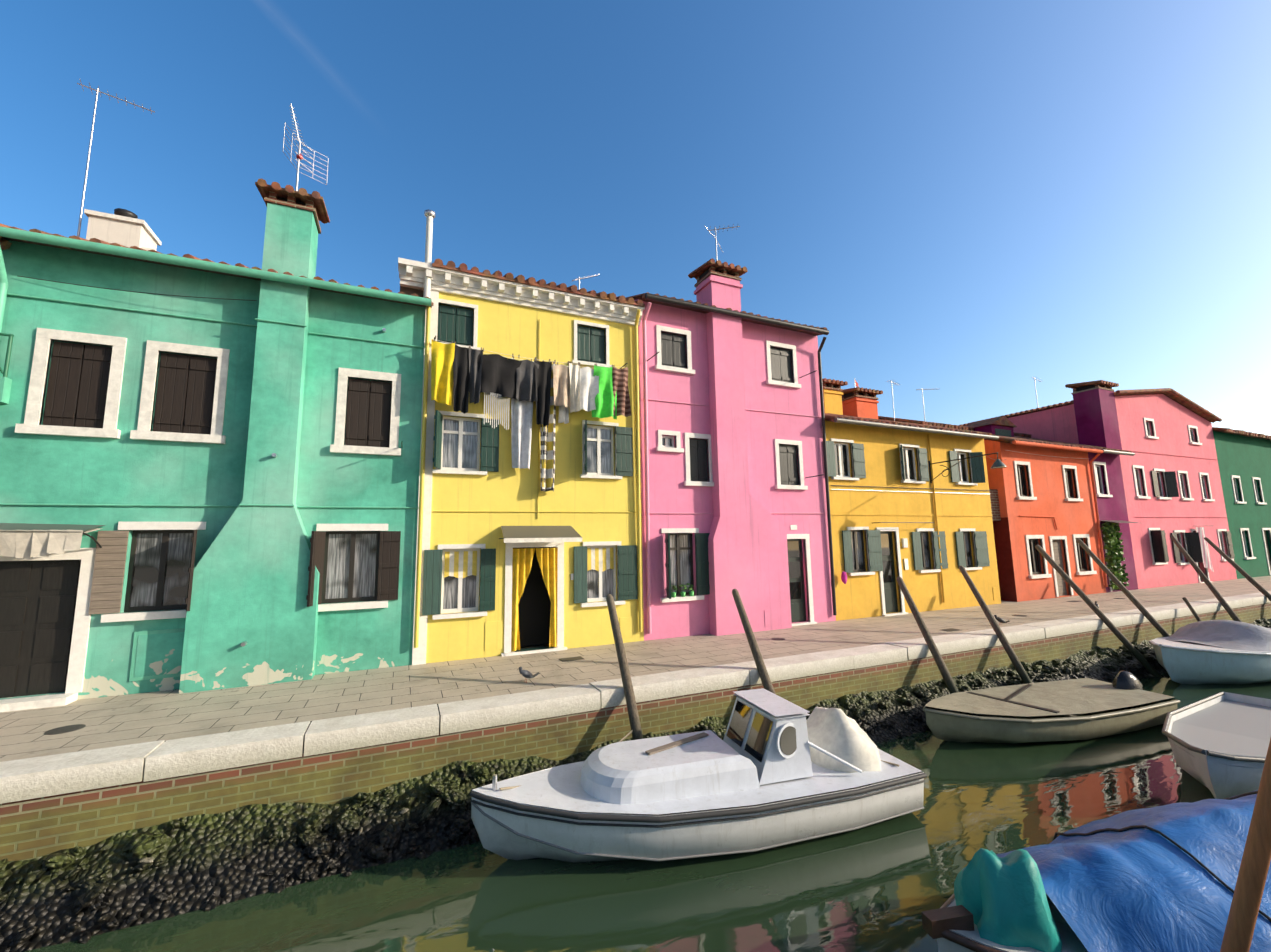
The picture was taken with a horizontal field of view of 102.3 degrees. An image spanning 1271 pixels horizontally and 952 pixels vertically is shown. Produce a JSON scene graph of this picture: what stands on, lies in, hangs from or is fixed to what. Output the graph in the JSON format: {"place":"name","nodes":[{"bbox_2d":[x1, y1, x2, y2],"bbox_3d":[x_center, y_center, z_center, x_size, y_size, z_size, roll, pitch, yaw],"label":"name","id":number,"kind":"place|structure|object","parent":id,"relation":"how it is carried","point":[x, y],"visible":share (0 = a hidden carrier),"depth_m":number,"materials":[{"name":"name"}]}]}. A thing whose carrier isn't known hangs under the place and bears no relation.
{"place":"outdoors","nodes":[
{"label":"outdoors","id":0,"kind":"place"},
{"bbox_2d":[77,78,1041,420],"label":"rooftop antennas","id":1,"kind":"object","parent":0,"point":[127,228],"visible":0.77,"depth_m":9.75,"materials":[{"name":"paint"}]},
{"bbox_2d":[0,576,1270,761],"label":"pavement","id":2,"kind":"structure","parent":0,"point":[118,720],"depth_m":7.74,"materials":[{"name":"stone"}]},
{"bbox_2d":[0,236,13,376],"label":"house gable and bracket","id":3,"kind":"structure","parent":2,"relation":"on","point":[5,244],"depth_m":7.08,"materials":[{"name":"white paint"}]},
{"bbox_2d":[0,179,424,711],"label":"green house chimney and fittings","id":4,"kind":"object","parent":2,"relation":"on","point":[251,618],"visible":0.96,"depth_m":7.84,"materials":[{"name":"paint"}]},
{"bbox_2d":[0,223,433,699],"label":"green house","id":5,"kind":"structure","parent":2,"relation":"on","point":[105,405],"depth_m":7.75,"materials":[{"name":"paint"}]},
{"bbox_2d":[517,667,539,682],"bbox_3d":[-1.579,2.908,7.537,0.374,0.244,0.129,5,-9,-38],"label":"pigeon","id":6,"kind":"object","parent":2,"relation":"on","point":[527,674],"visible":1,"depth_m":7.48,"materials":[{"name":"grey"}]},
{"bbox_2d":[422,259,644,662],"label":"yellow house","id":7,"kind":"structure","parent":2,"relation":"on","point":[467,580],"depth_m":10.02,"materials":[{"name":"paint"}]},
{"bbox_2d":[398,209,644,664],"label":"building trim","id":8,"kind":"structure","parent":7,"relation":"attached to","point":[423,279],"depth_m":9.64,"materials":[{"name":"paint"}]},
{"bbox_2d":[431,336,630,491],"bbox_3d":[-1.926,-1.066,9.944,3.887,2.728,0.440,2,-8,-24],"label":"laundry line","id":9,"kind":"object","parent":7,"relation":"hanging from","point":[470,374],"visible":1,"depth_m":9.86,"materials":[{"name":"multicoloured fabric"}]},
{"bbox_2d":[18,276,1124,734],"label":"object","id":10,"kind":"object","parent":2,"relation":"on","point":[494,634],"visible":0.94,"depth_m":9.37,"materials":[{"name":"metal"}]},
{"bbox_2d":[824,413,1000,620],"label":"ochre house","id":11,"kind":"structure","parent":2,"relation":"on","point":[869,555],"depth_m":14.18,"materials":[{"name":"paint"}]},
{"bbox_2d":[822,378,991,615],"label":"ochre house chimneys and fittings","id":12,"kind":"object","parent":11,"relation":"on","point":[862,402],"visible":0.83,"depth_m":16.33,"materials":[{"name":"paint"}]},
{"bbox_2d":[928,452,1006,482],"bbox_3d":[8.957,-0.245,13.916,0.350,0.650,2.060,2,-8,-24],"label":"street lamp","id":13,"kind":"object","parent":11,"relation":"attached to","point":[997,463],"visible":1,"depth_m":13.76,"materials":[{"name":"black metal"}]},
{"bbox_2d":[994,615,1009,624],"bbox_3d":[8.342,3.280,11.673,0.374,0.244,0.129,0,-8,-11],"label":"pigeon","id":14,"kind":"object","parent":2,"relation":"on","point":[999,620],"visible":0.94,"depth_m":11.64,"materials":[{"name":"black"}]},
{"bbox_2d":[989,489,1016,601],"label":"house wall","id":15,"kind":"structure","parent":2,"relation":"on","point":[1007,586],"depth_m":16.17,"materials":[{"name":"red paint"}]},
{"bbox_2d":[984,435,1105,601],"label":"orange house","id":16,"kind":"structure","parent":2,"relation":"on","point":[1058,487],"depth_m":17.01,"materials":[{"name":"paint"}]},
{"bbox_2d":[878,380,1137,588],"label":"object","id":17,"kind":"structure","parent":16,"relation":"on","point":[1097,424],"depth_m":19.33,"materials":[{"name":"paint"}]},
{"bbox_2d":[1019,453,1107,586],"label":"orange house pipes","id":18,"kind":"object","parent":16,"relation":"attached to","point":[1097,515],"visible":1,"depth_m":18.06,"materials":[{"name":"metal"}]},
{"bbox_2d":[1014,436,1137,592],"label":"magenta house","id":19,"kind":"structure","parent":2,"relation":"on","point":[1109,488],"depth_m":18.82,"materials":[{"name":"paint"}]},
{"bbox_2d":[959,388,1226,571],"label":"salmon house roof and cloth","id":20,"kind":"structure","parent":2,"relation":"on","point":[1055,422],"depth_m":21.52,"materials":[{"name":"pink paint"}]},
{"bbox_2d":[1115,394,1236,588],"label":"house wall","id":21,"kind":"structure","parent":2,"relation":"on","point":[1180,497],"depth_m":20.69,"materials":[{"name":"pink paint"}]},
{"bbox_2d":[0,0,1270,435],"label":"sky","id":22,"kind":"structure","parent":0,"point":[974,201],"materials":[{"name":"blue"}]},
{"bbox_2d":[25,673,1270,951],"bbox_3d":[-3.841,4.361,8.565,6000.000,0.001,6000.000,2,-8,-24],"label":"canal water","id":23,"kind":"structure","parent":0,"point":[877,887],"depth_m":4.75,"materials":[{"name":"green liquid"}]},
{"bbox_2d":[470,688,926,861],"bbox_3d":[0.756,3.421,5.872,5.025,1.420,2.210,2,-8,-24],"label":"motorboat","id":24,"kind":"object","parent":23,"relation":"on","point":[770,747],"visible":1,"depth_m":5.35,"materials":[{"name":"grey"}]},
{"bbox_2d":[606,535,1270,739],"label":"mooring poles","id":25,"kind":"object","parent":23,"relation":"on","point":[635,726],"visible":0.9,"depth_m":10.30,"materials":[{"name":"brown wood"}]},
{"bbox_2d":[923,671,1180,743],"bbox_3d":[6.880,3.970,8.603,5.006,0.986,1.632,1,-8,-16],"label":"covered boat","id":26,"kind":"object","parent":23,"relation":"on","point":[1128,695],"visible":1,"depth_m":8.12,"materials":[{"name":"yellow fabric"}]},
{"bbox_2d":[921,790,1270,951],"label":"tarp-covered boat","id":27,"kind":"object","parent":23,"relation":"on","point":[1163,878],"visible":1,"depth_m":3.29,"materials":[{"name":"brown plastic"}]},
{"bbox_2d":[1149,620,1270,683],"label":"covered boat","id":28,"kind":"object","parent":23,"relation":"on","point":[1219,652],"visible":0.98,"depth_m":10.69,"materials":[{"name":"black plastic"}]},
{"bbox_2d":[1162,692,1270,798],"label":"boat","id":29,"kind":"object","parent":23,"relation":"on","point":[1219,742],"visible":0.88,"depth_m":6.75,"materials":[{"name":"grey"}]},
{"bbox_2d":[1220,738,1270,951],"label":"mooring pole","id":30,"kind":"object","parent":23,"relation":"in","point":[1247,897],"visible":1,"depth_m":2.80,"materials":[{"name":"brown wood"}]},
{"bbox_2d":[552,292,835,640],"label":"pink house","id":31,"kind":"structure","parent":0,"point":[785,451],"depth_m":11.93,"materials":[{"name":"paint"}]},
{"bbox_2d":[642,258,836,635],"bbox_3d":[2.516,-0.821,12.168,5.175,8.695,1.169,2,-8,-24],"label":"pink house chimney and fittings","id":32,"kind":"object","parent":31,"relation":"attached to","point":[747,550],"visible":1,"depth_m":11.70,"materials":[{"name":"paint"}]},
{"bbox_2d":[1193,427,1270,578],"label":"dark green house","id":33,"kind":"structure","parent":0,"point":[1244,460],"depth_m":23.70,"materials":[{"name":"paint"}]},
{"label":"ground surface","id":34,"kind":"structure","parent":0,"visible":0},
{"bbox_2d":[0,603,1270,860],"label":"brick quay wall","id":35,"kind":"structure","parent":34,"relation":"on","point":[38,827],"depth_m":5.99,"materials":[{"name":"brown brick"}]},
{"bbox_2d":[0,591,1270,803],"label":"quay coping stones","id":36,"kind":"object","parent":35,"relation":"on","point":[38,777],"visible":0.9,"depth_m":6.23,"materials":[{"name":"white stone"}]},
{"bbox_2d":[0,618,1270,951],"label":"mud mussel bank","id":37,"kind":"structure","parent":35,"relation":"attached to","point":[172,868],"depth_m":5.09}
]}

